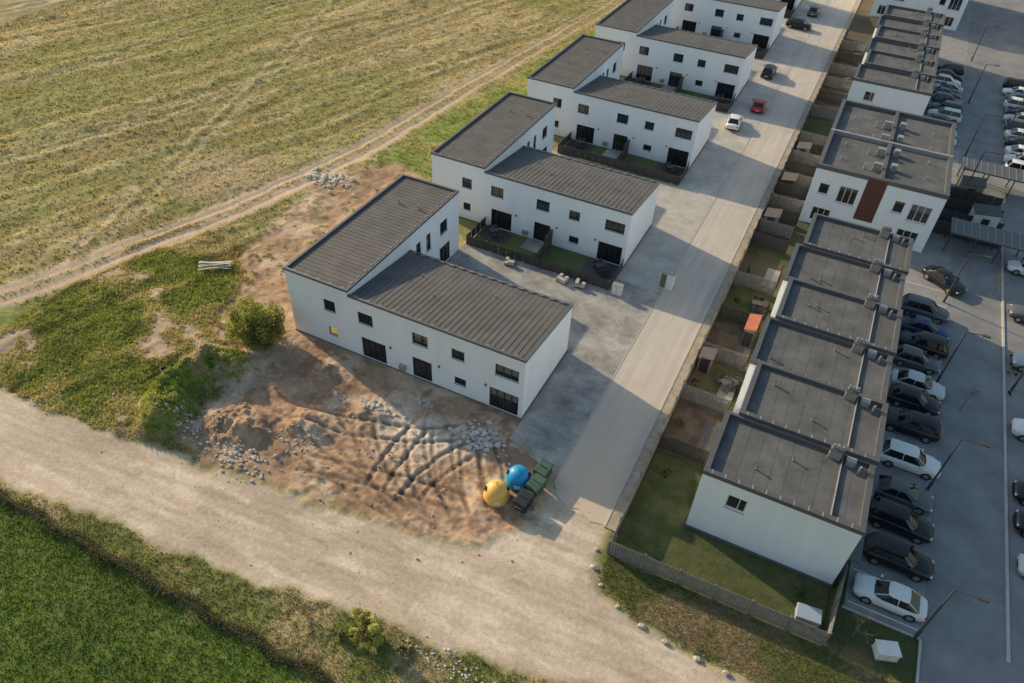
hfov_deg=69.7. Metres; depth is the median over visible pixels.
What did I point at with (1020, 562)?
parked car
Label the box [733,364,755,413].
walls
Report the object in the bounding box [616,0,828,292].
pavement
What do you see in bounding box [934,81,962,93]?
parked car
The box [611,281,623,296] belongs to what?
utility cabinet
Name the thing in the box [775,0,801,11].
white townhouse
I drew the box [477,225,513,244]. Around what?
terrace deck
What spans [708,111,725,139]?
paved yard
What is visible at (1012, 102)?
parked car
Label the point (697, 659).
boulder
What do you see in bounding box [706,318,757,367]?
garden lawn
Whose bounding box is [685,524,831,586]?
plinth
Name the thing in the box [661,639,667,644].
boulder
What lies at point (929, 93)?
capping
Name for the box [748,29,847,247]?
slatted fence
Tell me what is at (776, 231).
garden fence
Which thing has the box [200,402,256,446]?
rubble pile
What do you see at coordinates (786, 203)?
garden lawn
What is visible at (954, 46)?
parking bays
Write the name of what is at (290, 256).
stone scatter
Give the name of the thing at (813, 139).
garden lawn
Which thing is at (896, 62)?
roof
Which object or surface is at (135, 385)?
stone scatter
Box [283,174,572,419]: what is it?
white townhouse
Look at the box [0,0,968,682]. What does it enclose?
ground
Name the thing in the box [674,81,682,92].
yard fence
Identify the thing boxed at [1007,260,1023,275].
parked car
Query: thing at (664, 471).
shrub
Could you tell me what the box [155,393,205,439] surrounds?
rubble pile
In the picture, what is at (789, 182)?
door
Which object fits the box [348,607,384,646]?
bush
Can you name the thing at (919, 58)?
fittings
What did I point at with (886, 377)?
capping
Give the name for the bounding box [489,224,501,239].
garden table
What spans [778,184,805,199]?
garden lawn
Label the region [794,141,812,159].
garden shed
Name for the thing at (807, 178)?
garden fence
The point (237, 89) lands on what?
grass
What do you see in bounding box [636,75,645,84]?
garden table
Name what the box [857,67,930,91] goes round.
roof
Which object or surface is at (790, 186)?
garden fence
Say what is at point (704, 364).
door
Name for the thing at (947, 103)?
parked car
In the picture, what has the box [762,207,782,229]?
garden shed
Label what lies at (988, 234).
carport
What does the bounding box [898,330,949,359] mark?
parked car
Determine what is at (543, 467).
wheeled waste container
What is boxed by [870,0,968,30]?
apartment block
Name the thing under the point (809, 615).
garden storage box
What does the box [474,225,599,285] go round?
garden lawn
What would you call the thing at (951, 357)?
street lamp
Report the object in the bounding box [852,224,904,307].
fittings
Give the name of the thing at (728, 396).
terrace deck
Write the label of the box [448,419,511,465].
rubble pile
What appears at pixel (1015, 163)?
parked car
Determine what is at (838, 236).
roof
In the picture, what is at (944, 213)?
garden fence
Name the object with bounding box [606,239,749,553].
slatted fence
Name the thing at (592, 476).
street
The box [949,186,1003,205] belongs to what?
garden fence
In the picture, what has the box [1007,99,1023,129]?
street lamp
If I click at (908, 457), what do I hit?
parked car
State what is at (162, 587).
wire fence
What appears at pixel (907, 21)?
capping
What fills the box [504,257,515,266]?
paver pallet
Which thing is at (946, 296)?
street lamp
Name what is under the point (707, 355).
garden shed
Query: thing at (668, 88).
terrace deck
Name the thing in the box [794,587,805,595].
shrub
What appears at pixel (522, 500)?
wheeled waste container
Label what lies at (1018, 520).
parked car
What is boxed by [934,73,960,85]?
parked car
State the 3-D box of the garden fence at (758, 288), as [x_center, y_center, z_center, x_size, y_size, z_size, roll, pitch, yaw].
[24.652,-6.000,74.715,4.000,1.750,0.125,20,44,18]
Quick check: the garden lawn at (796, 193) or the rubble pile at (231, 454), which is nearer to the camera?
the rubble pile at (231, 454)
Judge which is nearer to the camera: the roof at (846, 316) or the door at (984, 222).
the roof at (846, 316)
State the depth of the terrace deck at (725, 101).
110.18 m
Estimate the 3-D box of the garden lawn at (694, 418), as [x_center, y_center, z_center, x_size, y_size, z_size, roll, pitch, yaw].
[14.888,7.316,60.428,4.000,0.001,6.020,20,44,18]
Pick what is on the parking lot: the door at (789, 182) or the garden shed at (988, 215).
the garden shed at (988, 215)
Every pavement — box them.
[509,279,659,475]
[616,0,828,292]
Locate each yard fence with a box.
[466,216,623,289]
[534,236,551,258]
[557,131,689,184]
[617,145,628,160]
[624,71,735,111]
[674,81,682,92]
[675,27,769,58]
[784,6,795,17]
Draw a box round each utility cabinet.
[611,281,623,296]
[871,639,901,662]
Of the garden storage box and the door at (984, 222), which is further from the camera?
the door at (984, 222)
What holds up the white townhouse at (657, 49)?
on the ground at (546, 608)
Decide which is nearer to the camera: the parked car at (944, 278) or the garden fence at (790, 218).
the parked car at (944, 278)
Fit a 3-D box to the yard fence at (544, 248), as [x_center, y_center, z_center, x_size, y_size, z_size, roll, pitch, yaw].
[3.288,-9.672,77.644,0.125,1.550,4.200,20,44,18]
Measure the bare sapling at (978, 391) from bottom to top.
3.181 m
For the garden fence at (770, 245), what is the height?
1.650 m
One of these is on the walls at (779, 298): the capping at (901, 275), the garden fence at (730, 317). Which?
the capping at (901, 275)
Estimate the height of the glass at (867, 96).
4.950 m
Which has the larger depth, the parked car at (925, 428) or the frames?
the parked car at (925, 428)
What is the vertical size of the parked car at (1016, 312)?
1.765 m
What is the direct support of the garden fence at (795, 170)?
on the ground at (546, 608)
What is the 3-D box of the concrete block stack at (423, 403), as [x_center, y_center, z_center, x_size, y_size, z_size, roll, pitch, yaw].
[-7.306,5.149,61.156,1.560,0.450,0.450,8,42,5]
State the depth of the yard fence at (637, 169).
92.77 m
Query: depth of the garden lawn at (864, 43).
131.54 m
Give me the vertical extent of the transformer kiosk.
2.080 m
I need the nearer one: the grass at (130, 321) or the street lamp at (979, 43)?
the grass at (130, 321)
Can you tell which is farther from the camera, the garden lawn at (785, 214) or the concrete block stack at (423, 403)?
the garden lawn at (785, 214)
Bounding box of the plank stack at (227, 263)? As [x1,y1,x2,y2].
[197,261,232,269]
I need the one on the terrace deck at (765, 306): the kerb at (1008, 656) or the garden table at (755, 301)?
the garden table at (755, 301)
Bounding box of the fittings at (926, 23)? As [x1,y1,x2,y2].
[891,17,937,29]
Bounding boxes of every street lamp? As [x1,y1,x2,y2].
[913,589,989,638]
[926,438,990,490]
[935,332,990,382]
[942,254,990,302]
[964,114,1000,156]
[968,64,999,102]
[970,151,1001,180]
[971,26,999,61]
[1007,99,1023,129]
[1010,371,1023,390]
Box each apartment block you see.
[798,99,955,252]
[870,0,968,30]
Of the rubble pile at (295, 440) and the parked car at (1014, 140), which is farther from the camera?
the parked car at (1014, 140)
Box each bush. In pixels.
[221,292,286,350]
[330,627,345,639]
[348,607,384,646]
[395,637,411,652]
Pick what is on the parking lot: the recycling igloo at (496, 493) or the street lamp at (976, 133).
the street lamp at (976, 133)
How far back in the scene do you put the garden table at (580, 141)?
96.61 m
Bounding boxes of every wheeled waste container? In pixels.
[513,488,534,513]
[525,472,546,496]
[533,458,553,478]
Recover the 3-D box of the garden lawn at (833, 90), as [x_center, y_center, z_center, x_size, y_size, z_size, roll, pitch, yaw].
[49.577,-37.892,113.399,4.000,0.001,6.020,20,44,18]
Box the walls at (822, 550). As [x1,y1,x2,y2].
[686,474,861,583]
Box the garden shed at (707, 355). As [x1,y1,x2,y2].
[696,346,717,373]
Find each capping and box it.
[702,410,875,535]
[739,360,888,465]
[750,315,892,401]
[775,277,902,356]
[783,243,905,308]
[803,212,913,274]
[853,63,934,95]
[864,49,937,77]
[865,37,939,61]
[874,25,941,49]
[875,15,943,35]
[883,4,945,25]
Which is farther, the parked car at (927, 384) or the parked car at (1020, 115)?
the parked car at (1020, 115)
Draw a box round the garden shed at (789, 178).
[779,172,798,192]
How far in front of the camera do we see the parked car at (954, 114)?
107.06 m
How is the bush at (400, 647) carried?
on the ground at (546, 608)
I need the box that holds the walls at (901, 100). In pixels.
[847,80,930,115]
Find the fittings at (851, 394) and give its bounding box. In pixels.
[774,380,876,497]
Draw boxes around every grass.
[0,0,623,388]
[0,219,286,459]
[0,481,564,682]
[598,555,899,682]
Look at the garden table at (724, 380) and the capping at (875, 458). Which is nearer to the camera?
the capping at (875, 458)
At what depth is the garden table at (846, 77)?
116.87 m
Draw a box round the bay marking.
[848,129,960,682]
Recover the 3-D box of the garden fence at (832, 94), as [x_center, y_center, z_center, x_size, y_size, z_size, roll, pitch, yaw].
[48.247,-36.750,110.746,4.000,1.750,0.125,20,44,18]
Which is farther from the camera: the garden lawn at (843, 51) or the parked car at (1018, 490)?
the garden lawn at (843, 51)
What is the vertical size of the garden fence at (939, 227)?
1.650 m
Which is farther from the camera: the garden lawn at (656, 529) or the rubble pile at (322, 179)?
the rubble pile at (322, 179)
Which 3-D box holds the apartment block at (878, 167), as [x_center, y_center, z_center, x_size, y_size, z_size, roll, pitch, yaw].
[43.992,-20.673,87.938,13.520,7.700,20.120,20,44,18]
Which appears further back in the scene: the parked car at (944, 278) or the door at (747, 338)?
the parked car at (944, 278)
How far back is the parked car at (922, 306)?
72.13 m
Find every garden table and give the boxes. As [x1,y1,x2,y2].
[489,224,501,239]
[575,137,585,148]
[593,258,608,274]
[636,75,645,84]
[663,161,678,174]
[715,372,738,394]
[716,94,723,102]
[751,295,763,314]
[841,75,852,84]
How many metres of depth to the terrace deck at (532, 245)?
79.40 m
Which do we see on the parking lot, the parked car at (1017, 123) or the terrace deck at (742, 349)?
the parked car at (1017, 123)
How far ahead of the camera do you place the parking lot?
61.53 m
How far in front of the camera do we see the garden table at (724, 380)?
63.90 m
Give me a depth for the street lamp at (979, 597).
44.82 m
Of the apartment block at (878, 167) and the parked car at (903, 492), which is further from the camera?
the apartment block at (878, 167)
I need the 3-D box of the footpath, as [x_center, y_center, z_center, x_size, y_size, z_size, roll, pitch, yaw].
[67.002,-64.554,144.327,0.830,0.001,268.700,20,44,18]
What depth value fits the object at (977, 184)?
89.81 m
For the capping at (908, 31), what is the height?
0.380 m
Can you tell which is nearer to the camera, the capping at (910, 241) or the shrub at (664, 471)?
the shrub at (664, 471)
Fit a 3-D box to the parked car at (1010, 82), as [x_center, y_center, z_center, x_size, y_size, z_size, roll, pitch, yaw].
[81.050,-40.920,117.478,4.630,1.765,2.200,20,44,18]
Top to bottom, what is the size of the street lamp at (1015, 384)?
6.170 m
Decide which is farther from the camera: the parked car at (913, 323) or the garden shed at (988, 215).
the garden shed at (988, 215)
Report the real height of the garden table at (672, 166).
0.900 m
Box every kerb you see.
[556,0,856,527]
[841,222,1010,682]
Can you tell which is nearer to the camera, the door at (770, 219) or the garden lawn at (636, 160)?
the door at (770, 219)
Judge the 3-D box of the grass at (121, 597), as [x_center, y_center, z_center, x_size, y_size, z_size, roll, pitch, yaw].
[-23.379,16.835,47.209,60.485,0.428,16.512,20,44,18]
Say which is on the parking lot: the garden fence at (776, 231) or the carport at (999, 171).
the carport at (999, 171)
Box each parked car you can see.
[725,114,743,130]
[750,98,767,113]
[760,64,777,79]
[785,16,811,30]
[807,4,820,16]
[853,572,928,622]
[862,532,933,582]
[868,497,933,544]
[874,474,933,514]
[880,438,940,479]
[885,408,941,443]
[887,383,940,415]
[891,368,945,399]
[893,344,940,375]
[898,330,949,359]
[900,314,949,339]
[901,293,949,324]
[921,265,966,295]
[927,107,961,122]
[928,100,962,112]
[929,113,957,128]
[930,91,963,105]
[933,87,961,99]
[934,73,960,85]
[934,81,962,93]
[936,68,962,81]
[937,62,964,75]
[1002,77,1023,87]
[1002,86,1023,93]
[1003,112,1023,121]
[1003,117,1023,129]
[1003,152,1023,161]
[1004,92,1023,99]
[1004,96,1023,107]
[1004,106,1023,113]
[1004,128,1023,136]
[1004,136,1023,145]
[1004,158,1023,169]
[1005,144,1023,153]
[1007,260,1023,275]
[1008,304,1023,322]
[1010,418,1023,441]
[1011,353,1023,372]
[1012,480,1023,505]
[1013,510,1023,537]
[1017,553,1023,575]
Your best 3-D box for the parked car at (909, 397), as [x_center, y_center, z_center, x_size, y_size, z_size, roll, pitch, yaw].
[34.611,4.926,63.201,4.227,1.565,2.200,20,44,18]
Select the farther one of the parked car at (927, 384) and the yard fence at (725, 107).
the yard fence at (725, 107)
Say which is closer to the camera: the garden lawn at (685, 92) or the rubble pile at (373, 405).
the rubble pile at (373, 405)
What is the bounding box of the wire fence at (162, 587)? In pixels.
[0,493,329,682]
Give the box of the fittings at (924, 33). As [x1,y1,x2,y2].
[891,27,936,39]
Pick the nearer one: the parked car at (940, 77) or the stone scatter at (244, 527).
the stone scatter at (244, 527)
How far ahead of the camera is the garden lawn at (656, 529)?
51.94 m
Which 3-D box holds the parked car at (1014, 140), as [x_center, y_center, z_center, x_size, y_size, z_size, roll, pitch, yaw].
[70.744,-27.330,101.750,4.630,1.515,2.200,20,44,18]
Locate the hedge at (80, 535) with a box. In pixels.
[0,484,339,682]
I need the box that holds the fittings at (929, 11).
[911,6,940,16]
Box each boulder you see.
[637,623,645,628]
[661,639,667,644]
[693,656,701,662]
[723,670,729,675]
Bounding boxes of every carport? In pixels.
[942,217,1023,263]
[956,157,1023,197]
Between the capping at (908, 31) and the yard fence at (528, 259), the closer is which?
the yard fence at (528, 259)
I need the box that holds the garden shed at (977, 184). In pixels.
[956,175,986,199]
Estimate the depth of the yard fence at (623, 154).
94.29 m
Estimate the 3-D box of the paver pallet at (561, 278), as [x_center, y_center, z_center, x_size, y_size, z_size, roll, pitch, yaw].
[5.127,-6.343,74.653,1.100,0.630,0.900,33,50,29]
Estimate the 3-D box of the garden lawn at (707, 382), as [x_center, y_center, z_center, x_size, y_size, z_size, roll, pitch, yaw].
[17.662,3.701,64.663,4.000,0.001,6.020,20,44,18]
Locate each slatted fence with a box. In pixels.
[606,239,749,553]
[608,539,847,645]
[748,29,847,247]
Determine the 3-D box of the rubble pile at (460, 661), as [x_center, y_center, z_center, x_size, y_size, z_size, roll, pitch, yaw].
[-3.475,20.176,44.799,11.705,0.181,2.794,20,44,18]
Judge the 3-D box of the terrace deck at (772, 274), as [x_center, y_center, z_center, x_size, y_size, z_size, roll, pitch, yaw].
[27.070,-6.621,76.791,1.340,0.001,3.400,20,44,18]
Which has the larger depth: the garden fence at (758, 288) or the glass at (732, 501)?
the garden fence at (758, 288)
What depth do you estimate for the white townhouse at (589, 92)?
95.60 m
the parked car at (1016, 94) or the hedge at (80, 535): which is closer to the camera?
the hedge at (80, 535)
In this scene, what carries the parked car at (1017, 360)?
on the parking lot
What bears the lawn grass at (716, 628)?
on the ground at (546, 608)
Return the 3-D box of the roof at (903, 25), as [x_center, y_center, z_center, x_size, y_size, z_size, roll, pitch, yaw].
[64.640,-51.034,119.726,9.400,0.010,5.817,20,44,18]
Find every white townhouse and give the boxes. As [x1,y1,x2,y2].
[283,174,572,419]
[430,91,659,267]
[527,34,716,169]
[595,0,757,101]
[669,0,787,50]
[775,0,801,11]
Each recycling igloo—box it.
[483,479,509,507]
[505,465,530,491]
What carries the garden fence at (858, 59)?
on the ground at (546, 608)
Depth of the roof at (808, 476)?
49.87 m
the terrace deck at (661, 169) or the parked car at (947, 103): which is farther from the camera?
the parked car at (947, 103)
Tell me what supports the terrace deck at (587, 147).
on the garden lawn at (636, 160)
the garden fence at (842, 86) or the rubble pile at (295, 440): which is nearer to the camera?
the rubble pile at (295, 440)
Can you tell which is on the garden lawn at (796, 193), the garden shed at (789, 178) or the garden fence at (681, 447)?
the garden shed at (789, 178)
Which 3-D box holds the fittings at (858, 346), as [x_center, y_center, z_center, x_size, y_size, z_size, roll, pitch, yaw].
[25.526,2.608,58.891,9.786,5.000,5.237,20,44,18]
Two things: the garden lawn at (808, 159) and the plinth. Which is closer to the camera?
the plinth
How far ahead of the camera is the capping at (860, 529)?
48.68 m
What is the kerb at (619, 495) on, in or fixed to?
on the ground at (546, 608)
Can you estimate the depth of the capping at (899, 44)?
112.94 m
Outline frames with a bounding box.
[699,479,747,514]
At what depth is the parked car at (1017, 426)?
61.02 m
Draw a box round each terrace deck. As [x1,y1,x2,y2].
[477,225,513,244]
[520,238,543,253]
[566,140,595,151]
[580,257,618,280]
[602,149,621,158]
[630,78,652,85]
[655,162,684,175]
[661,85,675,91]
[696,421,719,453]
[707,96,731,106]
[717,376,738,403]
[732,335,754,359]
[748,302,767,322]
[762,268,780,286]
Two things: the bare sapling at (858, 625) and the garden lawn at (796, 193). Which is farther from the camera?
the garden lawn at (796, 193)
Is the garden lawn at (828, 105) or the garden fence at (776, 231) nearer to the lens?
the garden fence at (776, 231)
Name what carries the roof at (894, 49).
attached to the walls
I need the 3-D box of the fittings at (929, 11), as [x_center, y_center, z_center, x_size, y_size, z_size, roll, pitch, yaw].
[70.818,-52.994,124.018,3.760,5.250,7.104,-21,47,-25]
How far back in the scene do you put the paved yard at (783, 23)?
137.82 m
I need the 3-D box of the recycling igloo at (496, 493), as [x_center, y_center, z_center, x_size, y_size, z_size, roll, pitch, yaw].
[-1.119,10.918,53.966,1.960,1.910,1.960,1,42,-3]
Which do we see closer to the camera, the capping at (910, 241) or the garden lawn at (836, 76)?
the capping at (910, 241)
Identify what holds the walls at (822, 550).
on the ground at (546, 608)
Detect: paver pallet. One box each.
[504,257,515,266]
[556,273,568,284]
[574,278,585,289]
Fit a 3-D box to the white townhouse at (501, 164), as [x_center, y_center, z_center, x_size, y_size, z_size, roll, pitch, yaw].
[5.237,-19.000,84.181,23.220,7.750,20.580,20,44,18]
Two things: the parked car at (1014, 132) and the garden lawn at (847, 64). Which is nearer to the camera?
the parked car at (1014, 132)
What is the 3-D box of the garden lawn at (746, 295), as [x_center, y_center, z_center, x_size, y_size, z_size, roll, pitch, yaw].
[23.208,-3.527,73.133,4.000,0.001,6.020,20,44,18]
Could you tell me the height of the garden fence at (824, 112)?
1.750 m
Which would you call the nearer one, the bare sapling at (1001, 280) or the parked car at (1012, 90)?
the bare sapling at (1001, 280)
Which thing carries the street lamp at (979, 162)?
on the parking lot
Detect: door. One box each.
[698,357,709,372]
[741,332,753,346]
[764,217,774,229]
[783,180,791,192]
[980,219,990,225]
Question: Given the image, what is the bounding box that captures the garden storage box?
[794,602,822,627]
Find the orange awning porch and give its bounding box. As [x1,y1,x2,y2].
[740,313,762,347]
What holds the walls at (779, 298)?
on the ground at (546, 608)
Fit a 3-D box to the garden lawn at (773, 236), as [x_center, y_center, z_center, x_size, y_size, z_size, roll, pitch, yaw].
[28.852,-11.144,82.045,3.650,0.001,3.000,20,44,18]
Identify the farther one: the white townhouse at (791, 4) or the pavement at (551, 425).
the white townhouse at (791, 4)
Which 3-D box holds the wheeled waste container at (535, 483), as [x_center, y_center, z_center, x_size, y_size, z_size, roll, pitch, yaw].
[1.772,10.780,54.746,1.080,1.319,1.748,27,47,25]
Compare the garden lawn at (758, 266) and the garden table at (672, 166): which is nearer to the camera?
the garden lawn at (758, 266)
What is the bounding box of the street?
[554,0,855,524]
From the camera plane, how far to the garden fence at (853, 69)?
119.19 m
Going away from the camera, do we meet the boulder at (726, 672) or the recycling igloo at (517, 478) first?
the boulder at (726, 672)
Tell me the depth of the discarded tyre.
62.98 m
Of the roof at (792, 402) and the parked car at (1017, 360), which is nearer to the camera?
the roof at (792, 402)
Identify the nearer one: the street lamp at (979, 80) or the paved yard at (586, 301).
the paved yard at (586, 301)
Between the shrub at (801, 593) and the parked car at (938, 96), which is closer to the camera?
the shrub at (801, 593)
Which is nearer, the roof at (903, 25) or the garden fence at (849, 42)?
the roof at (903, 25)
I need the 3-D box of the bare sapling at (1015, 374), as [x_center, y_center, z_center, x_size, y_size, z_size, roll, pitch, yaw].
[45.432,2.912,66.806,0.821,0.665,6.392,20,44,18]
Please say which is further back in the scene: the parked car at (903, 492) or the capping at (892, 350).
the capping at (892, 350)
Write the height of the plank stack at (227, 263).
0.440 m
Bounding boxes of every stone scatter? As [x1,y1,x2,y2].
[8,393,522,654]
[33,324,249,463]
[155,360,647,577]
[182,163,402,338]
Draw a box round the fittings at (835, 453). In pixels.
[755,443,863,564]
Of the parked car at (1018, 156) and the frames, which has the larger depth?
the parked car at (1018, 156)
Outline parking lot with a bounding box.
[919,0,1023,682]
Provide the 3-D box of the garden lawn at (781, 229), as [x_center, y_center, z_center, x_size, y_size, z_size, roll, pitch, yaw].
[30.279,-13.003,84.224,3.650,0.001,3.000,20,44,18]
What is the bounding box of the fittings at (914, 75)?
[878,68,928,116]
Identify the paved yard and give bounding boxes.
[447,243,607,350]
[555,153,677,223]
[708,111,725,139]
[749,58,761,78]
[779,18,787,33]
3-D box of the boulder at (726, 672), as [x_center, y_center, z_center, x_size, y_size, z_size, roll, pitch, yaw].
[13.233,20.476,45.417,0.425,0.253,0.431,20,44,18]
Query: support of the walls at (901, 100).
on the ground at (546, 608)
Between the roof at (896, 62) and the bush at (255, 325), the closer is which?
the bush at (255, 325)
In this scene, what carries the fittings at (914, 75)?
attached to the walls at (901, 100)
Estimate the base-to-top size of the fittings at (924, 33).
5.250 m
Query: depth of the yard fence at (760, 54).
123.71 m
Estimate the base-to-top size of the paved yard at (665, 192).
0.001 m
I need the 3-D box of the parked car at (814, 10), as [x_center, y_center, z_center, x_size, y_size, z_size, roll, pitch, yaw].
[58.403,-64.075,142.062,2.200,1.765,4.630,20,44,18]
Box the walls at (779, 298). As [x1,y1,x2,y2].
[770,280,787,316]
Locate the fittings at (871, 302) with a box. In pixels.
[808,293,892,389]
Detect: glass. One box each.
[726,495,746,510]
[863,92,874,100]
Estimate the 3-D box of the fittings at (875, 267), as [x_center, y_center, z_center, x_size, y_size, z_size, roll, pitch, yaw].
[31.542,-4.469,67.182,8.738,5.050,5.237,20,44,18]
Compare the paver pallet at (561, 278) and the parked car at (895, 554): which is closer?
the parked car at (895, 554)
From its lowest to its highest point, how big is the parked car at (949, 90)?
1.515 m
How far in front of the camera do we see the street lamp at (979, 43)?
125.21 m
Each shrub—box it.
[662,468,671,477]
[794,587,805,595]
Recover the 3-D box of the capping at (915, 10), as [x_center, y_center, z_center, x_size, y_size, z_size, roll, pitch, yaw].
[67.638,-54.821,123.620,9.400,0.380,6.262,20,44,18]
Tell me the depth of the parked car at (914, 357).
66.63 m
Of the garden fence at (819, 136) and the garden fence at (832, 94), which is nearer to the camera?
the garden fence at (819, 136)
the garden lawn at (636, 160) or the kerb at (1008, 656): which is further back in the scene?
the garden lawn at (636, 160)
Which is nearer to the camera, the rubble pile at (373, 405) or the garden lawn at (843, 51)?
the rubble pile at (373, 405)
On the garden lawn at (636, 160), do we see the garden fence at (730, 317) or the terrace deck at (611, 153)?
the terrace deck at (611, 153)
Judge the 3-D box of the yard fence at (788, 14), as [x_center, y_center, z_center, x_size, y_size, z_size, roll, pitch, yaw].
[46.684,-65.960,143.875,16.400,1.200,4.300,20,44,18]
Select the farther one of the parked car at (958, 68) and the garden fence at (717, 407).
the parked car at (958, 68)
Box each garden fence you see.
[658,432,709,464]
[681,383,731,413]
[703,341,748,369]
[718,303,763,329]
[733,269,776,294]
[751,231,788,253]
[758,217,794,238]
[765,205,799,225]
[769,192,804,212]
[775,181,808,199]
[780,170,812,188]
[785,159,815,176]
[790,149,819,165]
[794,139,823,155]
[799,131,827,145]
[810,104,837,119]
[817,89,847,104]
[824,75,852,90]
[830,62,856,77]
[835,50,862,64]
[840,39,866,53]
[932,220,999,248]
[937,209,1004,228]
[943,198,1004,214]
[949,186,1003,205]
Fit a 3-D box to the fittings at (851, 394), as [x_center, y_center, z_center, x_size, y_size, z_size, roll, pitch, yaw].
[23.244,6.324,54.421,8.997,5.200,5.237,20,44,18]
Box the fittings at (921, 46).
[876,41,933,88]
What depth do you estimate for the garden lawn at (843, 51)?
126.71 m
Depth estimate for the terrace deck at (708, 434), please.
59.96 m
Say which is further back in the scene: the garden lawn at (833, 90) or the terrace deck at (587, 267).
the garden lawn at (833, 90)
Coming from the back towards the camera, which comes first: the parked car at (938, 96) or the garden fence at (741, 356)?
the parked car at (938, 96)
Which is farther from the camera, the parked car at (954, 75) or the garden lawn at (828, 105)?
the parked car at (954, 75)
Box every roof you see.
[710,417,867,525]
[746,367,880,455]
[756,322,886,399]
[781,282,896,347]
[789,248,899,306]
[808,218,907,268]
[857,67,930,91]
[868,52,933,74]
[869,41,935,60]
[878,28,938,46]
[879,18,939,35]
[886,7,941,23]
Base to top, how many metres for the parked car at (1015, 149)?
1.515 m
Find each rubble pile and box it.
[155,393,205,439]
[191,428,281,482]
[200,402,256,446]
[269,415,325,463]
[305,167,354,196]
[359,397,406,417]
[382,618,508,682]
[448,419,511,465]
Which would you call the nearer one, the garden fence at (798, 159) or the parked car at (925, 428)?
the parked car at (925, 428)
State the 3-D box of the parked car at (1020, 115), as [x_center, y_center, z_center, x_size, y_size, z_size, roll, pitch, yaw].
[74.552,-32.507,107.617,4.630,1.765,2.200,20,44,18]
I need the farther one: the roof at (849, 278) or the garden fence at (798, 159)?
the garden fence at (798, 159)
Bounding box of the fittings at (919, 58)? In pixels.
[879,52,931,104]
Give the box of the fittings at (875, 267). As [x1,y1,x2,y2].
[810,258,896,280]
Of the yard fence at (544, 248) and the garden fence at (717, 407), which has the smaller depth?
the garden fence at (717, 407)
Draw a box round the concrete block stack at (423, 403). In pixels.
[414,398,432,408]
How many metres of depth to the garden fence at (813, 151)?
97.65 m
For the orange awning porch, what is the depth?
67.93 m
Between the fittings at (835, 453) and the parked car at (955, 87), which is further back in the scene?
the parked car at (955, 87)
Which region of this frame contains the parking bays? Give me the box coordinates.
[844,0,970,637]
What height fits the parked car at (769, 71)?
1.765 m
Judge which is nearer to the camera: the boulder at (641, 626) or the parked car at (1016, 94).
the boulder at (641, 626)
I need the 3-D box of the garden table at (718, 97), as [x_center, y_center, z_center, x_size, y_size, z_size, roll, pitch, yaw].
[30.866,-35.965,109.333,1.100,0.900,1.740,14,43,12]
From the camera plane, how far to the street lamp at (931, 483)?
54.19 m
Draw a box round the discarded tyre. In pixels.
[159,366,167,371]
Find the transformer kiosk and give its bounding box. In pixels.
[657,265,678,291]
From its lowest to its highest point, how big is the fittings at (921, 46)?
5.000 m
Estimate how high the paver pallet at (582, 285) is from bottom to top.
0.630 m
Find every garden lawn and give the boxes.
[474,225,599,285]
[564,139,671,179]
[612,449,829,638]
[629,78,708,98]
[661,399,723,463]
[684,359,742,411]
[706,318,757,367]
[720,284,771,324]
[736,254,782,292]
[755,231,788,250]
[760,218,793,237]
[769,205,798,224]
[771,193,802,210]
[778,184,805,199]
[788,161,815,176]
[792,154,818,166]
[801,134,826,145]
[812,100,839,118]
[819,86,848,103]
[825,73,853,89]
[831,61,857,76]
[838,50,863,64]
[843,39,867,52]
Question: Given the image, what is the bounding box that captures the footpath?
[606,0,860,530]
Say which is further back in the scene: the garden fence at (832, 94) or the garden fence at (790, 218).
the garden fence at (832, 94)
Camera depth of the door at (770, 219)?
82.94 m
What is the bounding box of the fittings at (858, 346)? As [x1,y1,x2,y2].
[769,337,881,363]
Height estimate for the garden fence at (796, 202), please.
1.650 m
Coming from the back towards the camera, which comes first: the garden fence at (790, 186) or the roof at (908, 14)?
the roof at (908, 14)
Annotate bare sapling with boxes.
[851,605,871,643]
[959,386,981,409]
[992,272,1007,294]
[1007,354,1017,395]
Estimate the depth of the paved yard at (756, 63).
121.42 m
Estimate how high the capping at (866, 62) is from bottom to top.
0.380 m
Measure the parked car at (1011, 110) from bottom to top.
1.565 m
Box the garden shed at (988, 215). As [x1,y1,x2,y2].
[969,203,1002,227]

